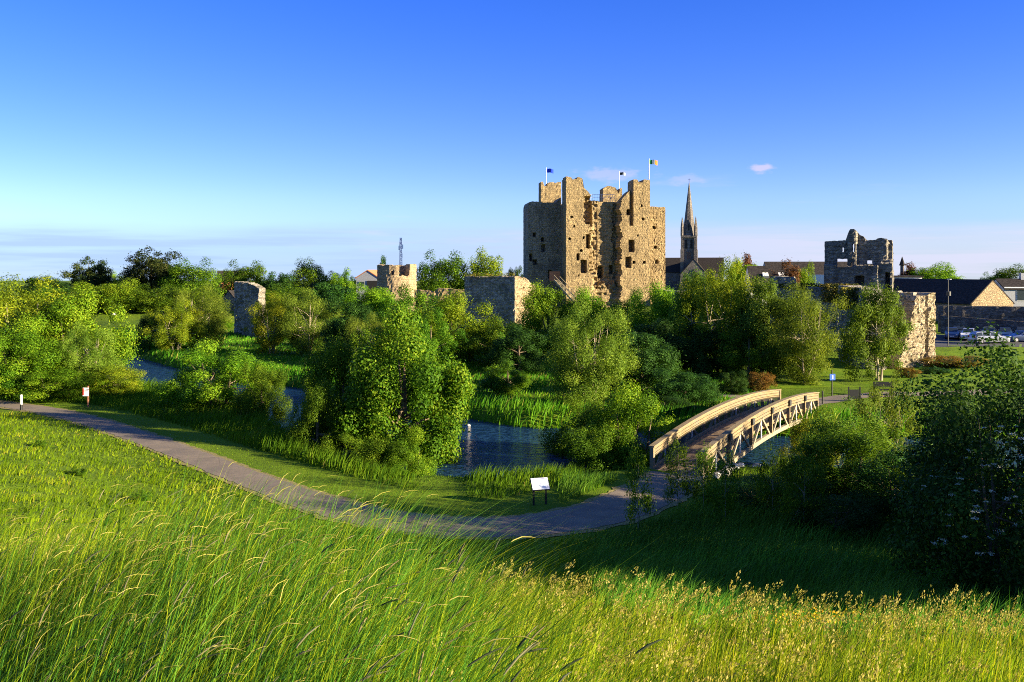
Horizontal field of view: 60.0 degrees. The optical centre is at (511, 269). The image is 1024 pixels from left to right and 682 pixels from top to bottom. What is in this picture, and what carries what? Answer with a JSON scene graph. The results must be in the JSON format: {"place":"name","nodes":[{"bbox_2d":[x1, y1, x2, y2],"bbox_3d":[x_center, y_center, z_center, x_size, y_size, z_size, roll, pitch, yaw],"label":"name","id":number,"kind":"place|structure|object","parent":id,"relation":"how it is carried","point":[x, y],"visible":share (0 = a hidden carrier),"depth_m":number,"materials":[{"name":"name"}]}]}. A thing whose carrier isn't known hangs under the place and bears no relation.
{"place":"outdoors","nodes":[
{"label":"outdoors","id":0,"kind":"place"},
{"bbox_2d":[0,400,695,536],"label":"path","id":1,"kind":"structure","parent":0,"point":[611,505],"depth_m":38.15,"materials":[{"name":"grey asphalt"}]},
{"bbox_2d":[0,281,1023,681],"bbox_3d":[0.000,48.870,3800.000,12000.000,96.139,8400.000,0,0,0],"label":"ground","id":2,"kind":"structure","parent":0,"point":[372,489],"depth_m":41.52,"materials":[{"name":"green plant"}]},
{"bbox_2d":[0,356,53,400],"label":"bush","id":3,"kind":"object","parent":2,"relation":"on","point":[9,383],"visible":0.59,"depth_m":67.45,"materials":[{"name":"green plant"}]},
{"bbox_2d":[0,312,75,400],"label":"tree","id":4,"kind":"object","parent":2,"relation":"on","point":[32,346],"visible":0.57,"depth_m":68.81,"materials":[{"name":"green plant"}]},
{"bbox_2d":[0,270,100,361],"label":"tree","id":5,"kind":"object","parent":2,"relation":"on","point":[11,301],"visible":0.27,"depth_m":77.31,"materials":[{"name":"green plant"}]},
{"bbox_2d":[0,357,109,403],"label":"bush","id":6,"kind":"object","parent":2,"relation":"on","point":[44,392],"visible":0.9,"depth_m":67.39,"materials":[{"name":"green plant"}]},
{"bbox_2d":[5,280,147,376],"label":"tree","id":7,"kind":"object","parent":2,"relation":"on","point":[69,312],"visible":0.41,"depth_m":76.19,"materials":[{"name":"green plant"}]},
{"bbox_2d":[57,256,114,289],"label":"cypress tree","id":8,"kind":"object","parent":2,"relation":"on","point":[96,274],"visible":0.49,"depth_m":203.39,"materials":[{"name":"green plant"}]},
{"bbox_2d":[50,321,125,388],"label":"bush","id":9,"kind":"object","parent":2,"relation":"on","point":[92,363],"visible":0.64,"depth_m":71.19,"materials":[{"name":"green plant"}]},
{"bbox_2d":[85,361,147,396],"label":"bush","id":10,"kind":"object","parent":2,"relation":"on","point":[120,377],"visible":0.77,"depth_m":69.93,"materials":[{"name":"green plant"}]},
{"bbox_2d":[89,277,147,313],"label":"hedge tree","id":11,"kind":"object","parent":2,"relation":"on","point":[121,292],"visible":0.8,"depth_m":162.44,"materials":[{"name":"green plant"}]},
{"bbox_2d":[115,245,187,299],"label":"cypress tree","id":12,"kind":"object","parent":2,"relation":"on","point":[158,267],"visible":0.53,"depth_m":196.45,"materials":[{"name":"green plant"}]},
{"bbox_2d":[132,306,177,350],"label":"bush","id":13,"kind":"object","parent":2,"relation":"on","point":[143,321],"visible":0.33,"depth_m":110.67,"materials":[{"name":"green plant"}]},
{"bbox_2d":[124,283,187,313],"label":"hedge tree","id":14,"kind":"object","parent":2,"relation":"on","point":[154,300],"visible":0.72,"depth_m":163.01,"materials":[{"name":"green plant"}]},
{"bbox_2d":[141,298,208,351],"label":"willow tree","id":15,"kind":"object","parent":2,"relation":"on","point":[178,329],"visible":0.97,"depth_m":106.73,"materials":[{"name":"green plant"}]},
{"bbox_2d":[157,257,226,299],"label":"broadleaf tree","id":16,"kind":"object","parent":2,"relation":"on","point":[191,274],"visible":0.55,"depth_m":192.41,"materials":[{"name":"green plant"}]},
{"bbox_2d":[169,282,236,348],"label":"willow tree","id":17,"kind":"object","parent":2,"relation":"on","point":[215,318],"visible":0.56,"depth_m":111.54,"materials":[{"name":"green plant"}]},
{"bbox_2d":[145,334,282,412],"bbox_3d":[-21.329,7.681,63.840,9.237,6.144,9.491,0,0,6],"label":"bush","id":18,"kind":"object","parent":2,"relation":"on","point":[209,390],"visible":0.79,"depth_m":62.71,"materials":[{"name":"green plant"}]},
{"bbox_2d":[210,259,268,294],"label":"broadleaf tree","id":19,"kind":"object","parent":2,"relation":"on","point":[247,275],"visible":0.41,"depth_m":213.51,"materials":[{"name":"green plant"}]},
{"bbox_2d":[234,281,265,336],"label":"tower stump","id":20,"kind":"object","parent":2,"relation":"on","point":[246,294],"visible":0.67,"depth_m":129.11,"materials":[{"name":"stone"}]},
{"bbox_2d":[228,360,294,423],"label":"bush","id":21,"kind":"object","parent":2,"relation":"on","point":[263,396],"visible":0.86,"depth_m":59.59,"materials":[{"name":"green plant"}]},
{"bbox_2d":[241,290,300,353],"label":"willow tree","id":22,"kind":"object","parent":2,"relation":"on","point":[262,327],"visible":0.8,"depth_m":105.09,"materials":[{"name":"green plant"}]},
{"bbox_2d":[273,286,344,355],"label":"willow tree","id":23,"kind":"object","parent":2,"relation":"on","point":[293,321],"visible":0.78,"depth_m":104.28,"materials":[{"name":"green plant"}]},
{"bbox_2d":[288,257,332,295],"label":"broadleaf tree","id":24,"kind":"object","parent":2,"relation":"on","point":[314,276],"visible":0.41,"depth_m":203.11,"materials":[{"name":"green plant"}]},
{"bbox_2d":[284,371,348,458],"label":"bush","id":25,"kind":"object","parent":2,"relation":"on","point":[304,426],"visible":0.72,"depth_m":49.51,"materials":[{"name":"green plant"}]},
{"bbox_2d":[299,281,359,316],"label":"tree","id":26,"kind":"object","parent":2,"relation":"on","point":[331,291],"visible":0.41,"depth_m":158.49,"materials":[{"name":"green plant"}]},
{"bbox_2d":[0,461,662,681],"bbox_3d":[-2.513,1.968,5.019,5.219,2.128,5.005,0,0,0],"label":"nodding heads","id":27,"kind":"object","parent":2,"relation":"on","point":[87,633],"depth_m":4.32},
{"bbox_2d":[296,322,370,442],"bbox_3d":[-10.522,8.275,55.252,5.868,10.175,4.522,0,0,-21],"label":"maple tree","id":28,"kind":"object","parent":2,"relation":"on","point":[340,357],"visible":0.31,"depth_m":54.29,"materials":[{"name":"green plant"}]},
{"bbox_2d":[318,295,381,359],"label":"broadleaf tree","id":29,"kind":"object","parent":2,"relation":"on","point":[362,312],"visible":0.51,"depth_m":95.61,"materials":[{"name":"green plant"}]},
{"bbox_2d":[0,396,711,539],"bbox_3d":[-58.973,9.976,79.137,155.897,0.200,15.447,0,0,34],"label":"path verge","id":30,"kind":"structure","parent":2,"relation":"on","point":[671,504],"depth_m":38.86,"materials":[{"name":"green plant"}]},
{"bbox_2d":[341,311,390,366],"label":"broadleaf tree","id":31,"kind":"object","parent":2,"relation":"on","point":[377,324],"visible":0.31,"depth_m":91.62,"materials":[{"name":"green plant"}]},
{"bbox_2d":[338,282,396,319],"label":"tree","id":32,"kind":"object","parent":2,"relation":"on","point":[376,299],"visible":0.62,"depth_m":148.24,"materials":[{"name":"green plant"}]},
{"bbox_2d":[319,432,420,474],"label":"bush","id":33,"kind":"object","parent":2,"relation":"on","point":[367,449],"visible":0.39,"depth_m":45.50,"materials":[{"name":"green plant"}]},
{"bbox_2d":[0,454,754,681],"bbox_3d":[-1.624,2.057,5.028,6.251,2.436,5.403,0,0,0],"label":"tall stems","id":34,"kind":"object","parent":2,"relation":"on","point":[398,557],"visible":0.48,"depth_m":4.68,"materials":[{"name":"green plant"}]},
{"bbox_2d":[377,264,416,308],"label":"round tower","id":35,"kind":"structure","parent":2,"relation":"on","point":[392,277],"depth_m":168.88,"materials":[{"name":"beige stone"}]},
{"bbox_2d":[328,299,477,467],"bbox_3d":[-6.478,7.126,51.818,8.852,10.901,10.469,0,0,-21],"label":"maple tree","id":36,"kind":"object","parent":2,"relation":"on","point":[376,397],"visible":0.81,"depth_m":49.45,"materials":[{"name":"green plant"}]},
{"bbox_2d":[369,282,437,349],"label":"broadleaf tree","id":37,"kind":"object","parent":2,"relation":"on","point":[418,300],"visible":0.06,"depth_m":108.76,"materials":[{"name":"green plant"}]},
{"bbox_2d":[380,419,439,475],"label":"bush","id":38,"kind":"object","parent":2,"relation":"on","point":[424,468],"visible":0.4,"depth_m":45.64,"materials":[{"name":"green plant"}]},
{"bbox_2d":[264,538,583,681],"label":"timothy heads","id":39,"kind":"object","parent":2,"relation":"on","point":[520,644],"depth_m":4.44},
{"bbox_2d":[400,306,465,366],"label":"broadleaf tree","id":40,"kind":"object","parent":2,"relation":"on","point":[450,344],"visible":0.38,"depth_m":88.23,"materials":[{"name":"green plant"}]},
{"bbox_2d":[416,249,467,291],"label":"broadleaf tree","id":41,"kind":"object","parent":2,"relation":"on","point":[440,271],"visible":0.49,"depth_m":182.93,"materials":[{"name":"green plant"}]},
{"bbox_2d":[409,288,503,362],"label":"broadleaf tree","id":42,"kind":"object","parent":2,"relation":"on","point":[451,309],"visible":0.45,"depth_m":95.43,"materials":[{"name":"green plant"}]},
{"bbox_2d":[460,245,506,275],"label":"broadleaf tree","id":43,"kind":"object","parent":2,"relation":"on","point":[485,266],"visible":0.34,"depth_m":183.25,"materials":[{"name":"green plant"}]},
{"bbox_2d":[464,314,530,366],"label":"broadleaf tree","id":44,"kind":"object","parent":2,"relation":"on","point":[493,332],"visible":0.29,"depth_m":90.68,"materials":[{"name":"green plant"}]},
{"bbox_2d":[464,276,534,329],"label":"wall tower","id":45,"kind":"structure","parent":2,"relation":"on","point":[503,295],"depth_m":137.44,"materials":[{"name":"stone"}]},
{"bbox_2d":[477,359,533,396],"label":"bush","id":46,"kind":"object","parent":2,"relation":"on","point":[497,382],"visible":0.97,"depth_m":70.67,"materials":[{"name":"green plant"}]},
{"bbox_2d":[0,494,1023,681],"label":"long grass","id":47,"kind":"structure","parent":2,"relation":"on","point":[928,668],"depth_m":7.38,"materials":[{"name":"green plant"}]},
{"bbox_2d":[0,531,1023,681],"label":"meadow grass heads","id":48,"kind":"object","parent":2,"relation":"on","point":[822,617],"depth_m":7.39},
{"bbox_2d":[481,321,546,374],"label":"broadleaf tree","id":49,"kind":"object","parent":2,"relation":"on","point":[504,349],"visible":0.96,"depth_m":85.09,"materials":[{"name":"green plant"}]},
{"bbox_2d":[49,377,1023,529],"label":"riverbank grass","id":50,"kind":"structure","parent":2,"relation":"on","point":[275,438],"depth_m":49.32,"materials":[{"name":"green plant"}]},
{"bbox_2d":[507,275,577,358],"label":"broadleaf tree","id":51,"kind":"object","parent":2,"relation":"on","point":[542,303],"visible":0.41,"depth_m":98.67,"materials":[{"name":"green plant"}]},
{"bbox_2d":[102,328,1020,438],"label":"bank grass","id":52,"kind":"structure","parent":2,"relation":"on","point":[525,402],"depth_m":71.29,"materials":[{"name":"green plant"}]},
{"bbox_2d":[559,283,610,356],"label":"broadleaf tree","id":53,"kind":"object","parent":2,"relation":"on","point":[594,305],"visible":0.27,"depth_m":96.88,"materials":[{"name":"green plant"}]},
{"bbox_2d":[533,390,639,458],"bbox_3d":[4.334,9.991,51.836,6.298,5.611,4.853,0,0,18],"label":"bush","id":54,"kind":"object","parent":2,"relation":"on","point":[557,446],"visible":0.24,"depth_m":51.99,"materials":[{"name":"green plant"}]},
{"bbox_2d":[538,295,641,404],"bbox_3d":[5.758,6.434,66.076,8.275,9.352,8.591,0,0,-14],"label":"willow tree","id":55,"kind":"object","parent":2,"relation":"on","point":[564,334],"visible":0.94,"depth_m":64.69,"materials":[{"name":"green plant"}]},
{"bbox_2d":[523,176,665,306],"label":"castle keep","id":56,"kind":"structure","parent":2,"relation":"on","point":[610,245],"depth_m":185.89,"materials":[{"name":"stone"}]},
{"bbox_2d":[559,417,641,472],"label":"bush","id":57,"kind":"object","parent":2,"relation":"on","point":[602,441],"visible":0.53,"depth_m":46.53,"materials":[{"name":"green plant"}]},
{"bbox_2d":[594,286,655,356],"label":"broadleaf tree","id":58,"kind":"object","parent":2,"relation":"on","point":[627,304],"visible":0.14,"depth_m":95.75,"materials":[{"name":"green plant"}]},
{"bbox_2d":[577,374,677,469],"bbox_3d":[6.645,9.240,48.874,6.228,7.693,6.062,0,0,-10],"label":"bush","id":59,"kind":"object","parent":2,"relation":"on","point":[638,412],"visible":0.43,"depth_m":48.26,"materials":[{"name":"green plant"}]},
{"bbox_2d":[622,442,656,531],"bbox_3d":[4.850,8.379,33.955,1.388,3.554,1.712,0,0,8],"label":"sapling","id":60,"kind":"object","parent":2,"relation":"on","point":[644,499],"visible":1,"depth_m":33.84,"materials":[{"name":"green plant"}]},
{"bbox_2d":[607,326,687,392],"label":"broadleaf tree","id":61,"kind":"object","parent":2,"relation":"on","point":[654,355],"visible":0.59,"depth_m":71.11,"materials":[{"name":"green plant"}]},
{"bbox_2d":[625,274,688,346],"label":"broadleaf tree","id":62,"kind":"object","parent":2,"relation":"on","point":[661,303],"visible":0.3,"depth_m":93.01,"materials":[{"name":"green plant"}]},
{"bbox_2d":[621,316,704,374],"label":"broadleaf tree","id":63,"kind":"object","parent":2,"relation":"on","point":[659,328],"visible":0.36,"depth_m":82.20,"materials":[{"name":"green plant"}]},
{"bbox_2d":[661,436,694,507],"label":"sapling","id":64,"kind":"object","parent":2,"relation":"on","point":[684,484],"visible":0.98,"depth_m":36.88,"materials":[{"name":"green plant"}]},
{"bbox_2d":[646,368,723,405],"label":"bush","id":65,"kind":"object","parent":2,"relation":"on","point":[677,386],"visible":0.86,"depth_m":64.77,"materials":[{"name":"green plant"}]},
{"bbox_2d":[665,183,723,290],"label":"church","id":66,"kind":"structure","parent":2,"relation":"on","point":[688,260],"depth_m":308.74,"materials":[{"name":"stone"}]},
{"bbox_2d":[666,266,725,369],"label":"ash tree","id":67,"kind":"object","parent":2,"relation":"on","point":[679,306],"visible":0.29,"depth_m":89.33,"materials":[{"name":"green plant"}]},
{"bbox_2d":[660,320,741,374],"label":"broadleaf tree","id":68,"kind":"object","parent":2,"relation":"on","point":[706,364],"visible":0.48,"depth_m":82.16,"materials":[{"name":"green plant"}]},
{"bbox_2d":[688,440,717,507],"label":"sapling","id":69,"kind":"object","parent":2,"relation":"on","point":[705,478],"visible":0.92,"depth_m":36.40,"materials":[{"name":"green plant"}]},
{"bbox_2d":[672,253,770,371],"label":"ash tree","id":70,"kind":"object","parent":2,"relation":"on","point":[720,291],"visible":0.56,"depth_m":84.35,"materials":[{"name":"green plant"}]},
{"bbox_2d":[703,447,744,521],"bbox_3d":[8.398,8.562,35.039,1.349,3.154,1.665,0,0,-7],"label":"sapling","id":71,"kind":"object","parent":2,"relation":"on","point":[728,503],"visible":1,"depth_m":34.86,"materials":[{"name":"green plant"}]},
{"bbox_2d":[714,369,748,393],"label":"bush","id":72,"kind":"object","parent":2,"relation":"on","point":[735,381],"visible":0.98,"depth_m":71.67,"materials":[{"name":"green plant"}]},
{"bbox_2d":[649,389,818,482],"bbox_3d":[14.123,9.951,53.108,3.200,3.898,25.542,0,0,33],"label":"footbridge","id":73,"kind":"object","parent":2,"relation":"on","point":[734,431],"visible":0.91,"depth_m":50.15,"materials":[{"name":"wood"}]},
{"bbox_2d":[712,322,783,381],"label":"alder tree","id":74,"kind":"object","parent":2,"relation":"on","point":[753,361],"visible":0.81,"depth_m":79.70,"materials":[{"name":"green plant"}]},
{"bbox_2d":[714,471,798,514],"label":"bush","id":75,"kind":"object","parent":2,"relation":"on","point":[747,479],"visible":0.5,"depth_m":37.48,"materials":[{"name":"green plant"}]},
{"bbox_2d":[728,271,805,381],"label":"alder tree","id":76,"kind":"object","parent":2,"relation":"on","point":[753,310],"visible":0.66,"depth_m":80.48,"materials":[{"name":"green plant"}]},
{"bbox_2d":[751,444,793,510],"bbox_3d":[10.542,8.589,35.982,1.813,3.095,1.469,0,0,4],"label":"sapling","id":77,"kind":"object","parent":2,"relation":"on","point":[772,491],"visible":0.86,"depth_m":35.95,"materials":[{"name":"green plant"}]},
{"bbox_2d":[744,266,809,295],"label":"terrace house","id":78,"kind":"structure","parent":2,"relation":"on","point":[756,270],"depth_m":178.75,"materials":[{"name":"stone"}]},
{"bbox_2d":[557,468,1023,617],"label":"hollow grass","id":79,"kind":"structure","parent":2,"relation":"on","point":[586,482],"depth_m":29.63,"materials":[{"name":"green plant"}]},
{"bbox_2d":[770,276,837,351],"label":"castle wall","id":80,"kind":"structure","parent":2,"relation":"on","point":[816,292],"depth_m":102.58,"materials":[{"name":"stone"}]},
{"bbox_2d":[776,451,832,530],"bbox_3d":[11.141,8.530,33.987,2.188,3.224,1.773,0,0,13],"label":"sapling","id":81,"kind":"object","parent":2,"relation":"on","point":[803,487],"visible":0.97,"depth_m":33.88,"materials":[{"name":"green plant"}]},
{"bbox_2d":[762,278,849,385],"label":"alder tree","id":82,"kind":"object","parent":2,"relation":"on","point":[813,347],"visible":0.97,"depth_m":76.90,"materials":[{"name":"green plant"}]},
{"bbox_2d":[776,400,844,466],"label":"bush","id":83,"kind":"object","parent":2,"relation":"on","point":[797,431],"visible":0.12,"depth_m":47.31,"materials":[{"name":"green plant"}]},
{"bbox_2d":[783,480,888,541],"bbox_3d":[12.485,9.306,34.179,4.206,1.963,3.824,0,0,-41],"label":"bush","id":84,"kind":"object","parent":2,"relation":"on","point":[854,514],"visible":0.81,"depth_m":33.48,"materials":[{"name":"green plant"}]},
{"bbox_2d":[795,396,892,483],"bbox_3d":[14.927,8.054,39.931,4.157,4.731,4.149,0,0,18],"label":"bush","id":85,"kind":"object","parent":2,"relation":"on","point":[867,423],"visible":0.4,"depth_m":39.90,"materials":[{"name":"green plant"}]},
{"bbox_2d":[791,417,915,504],"bbox_3d":[15.060,8.453,38.143,6.027,4.135,4.644,0,0,21],"label":"bush","id":86,"kind":"object","parent":2,"relation":"on","point":[857,445],"visible":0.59,"depth_m":37.52,"materials":[{"name":"green plant"}]},
{"bbox_2d":[824,229,893,290],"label":"ruined gate tower","id":87,"kind":"structure","parent":2,"relation":"on","point":[878,252],"depth_m":100.94,"materials":[{"name":"stone"}]},
{"bbox_2d":[837,285,886,369],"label":"castle wall","id":88,"kind":"structure","parent":2,"relation":"on","point":[842,319],"depth_m":92.37,"materials":[{"name":"stone"}]},
{"bbox_2d":[832,278,915,381],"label":"alder tree","id":89,"kind":"object","parent":2,"relation":"on","point":[872,315],"visible":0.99,"depth_m":79.35,"materials":[{"name":"green plant"}]},
{"bbox_2d":[840,440,932,526],"bbox_3d":[15.770,8.664,35.736,4.948,3.779,5.443,0,0,34],"label":"bush","id":90,"kind":"object","parent":2,"relation":"on","point":[877,477],"visible":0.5,"depth_m":35.55,"materials":[{"name":"green plant"}]},
{"bbox_2d":[851,369,926,461],"bbox_3d":[18.358,7.563,43.141,3.352,5.783,3.345,0,0,-29],"label":"birch tree","id":91,"kind":"object","parent":2,"relation":"on","point":[895,414],"visible":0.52,"depth_m":42.79,"materials":[{"name":"green plant"}]},
{"bbox_2d":[886,292,935,368],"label":"stone buttress","id":92,"kind":"structure","parent":2,"relation":"on","point":[920,309],"depth_m":90.12,"materials":[{"name":"beige stone"}]},
{"bbox_2d":[907,261,965,278],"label":"broadleaf tree","id":93,"kind":"object","parent":2,"relation":"on","point":[935,272],"visible":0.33,"depth_m":227.16,"materials":[{"name":"green plant"}]},
{"bbox_2d":[869,316,1023,548],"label":"broadleaf tree","id":94,"kind":"object","parent":2,"relation":"on","point":[909,457],"visible":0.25,"depth_m":30.17,"materials":[{"name":"green plant"}]},
{"bbox_2d":[881,374,1014,547],"bbox_3d":[16.206,7.502,33.255,4.536,7.066,4.990,0,0,8],"label":"bush","id":95,"kind":"object","parent":2,"relation":"on","point":[914,423],"visible":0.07,"depth_m":33.15,"materials":[{"name":"green plant"}]},
{"bbox_2d":[876,330,1023,615],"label":"elder bush","id":96,"kind":"object","parent":2,"relation":"on","point":[988,571],"visible":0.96,"depth_m":23.93,"materials":[{"name":"green plant"}]},
{"bbox_2d":[893,278,1014,320],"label":"stone barn","id":97,"kind":"structure","parent":2,"relation":"on","point":[976,292],"depth_m":139.22,"materials":[{"name":"stone"}]},
{"bbox_2d":[938,306,1023,331],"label":"retaining wall","id":98,"kind":"structure","parent":2,"relation":"on","point":[1012,313],"depth_m":124.07,"materials":[{"name":"stone"}]},
{"bbox_2d":[940,315,1023,332],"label":"ramp wall","id":99,"kind":"structure","parent":2,"relation":"on","point":[979,323],"depth_m":122.50,"materials":[{"name":"stone"}]},
{"bbox_2d":[994,273,1023,305],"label":"grey building","id":100,"kind":"structure","parent":2,"relation":"on","point":[1013,289],"depth_m":168.47,"materials":[{"name":"paint"}]},
{"bbox_2d":[0,0,1023,280],"label":"sky","id":101,"kind":"structure","parent":0,"point":[274,133],"materials":[{"name":"blue"}]},
{"bbox_2d":[1,327,1023,477],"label":"river water","id":102,"kind":"structure","parent":0,"point":[486,444],"depth_m":54.27,"materials":[{"name":"blue liquid"}]},
{"bbox_2d":[592,520,1023,655],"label":"lush grass","id":103,"kind":"structure","parent":0,"point":[998,606],"depth_m":23.42,"materials":[{"name":"green plant"}]},
{"bbox_2d":[744,345,1023,387],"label":"mown lawn","id":104,"kind":"structure","parent":0,"point":[887,374],"depth_m":83.97,"materials":[{"name":"green plant"}]},
{"bbox_2d":[920,355,991,367],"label":"bush","id":105,"kind":"object","parent":104,"relation":"on","point":[949,360],"visible":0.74,"depth_m":89.08,"materials":[{"name":"orange plant"}]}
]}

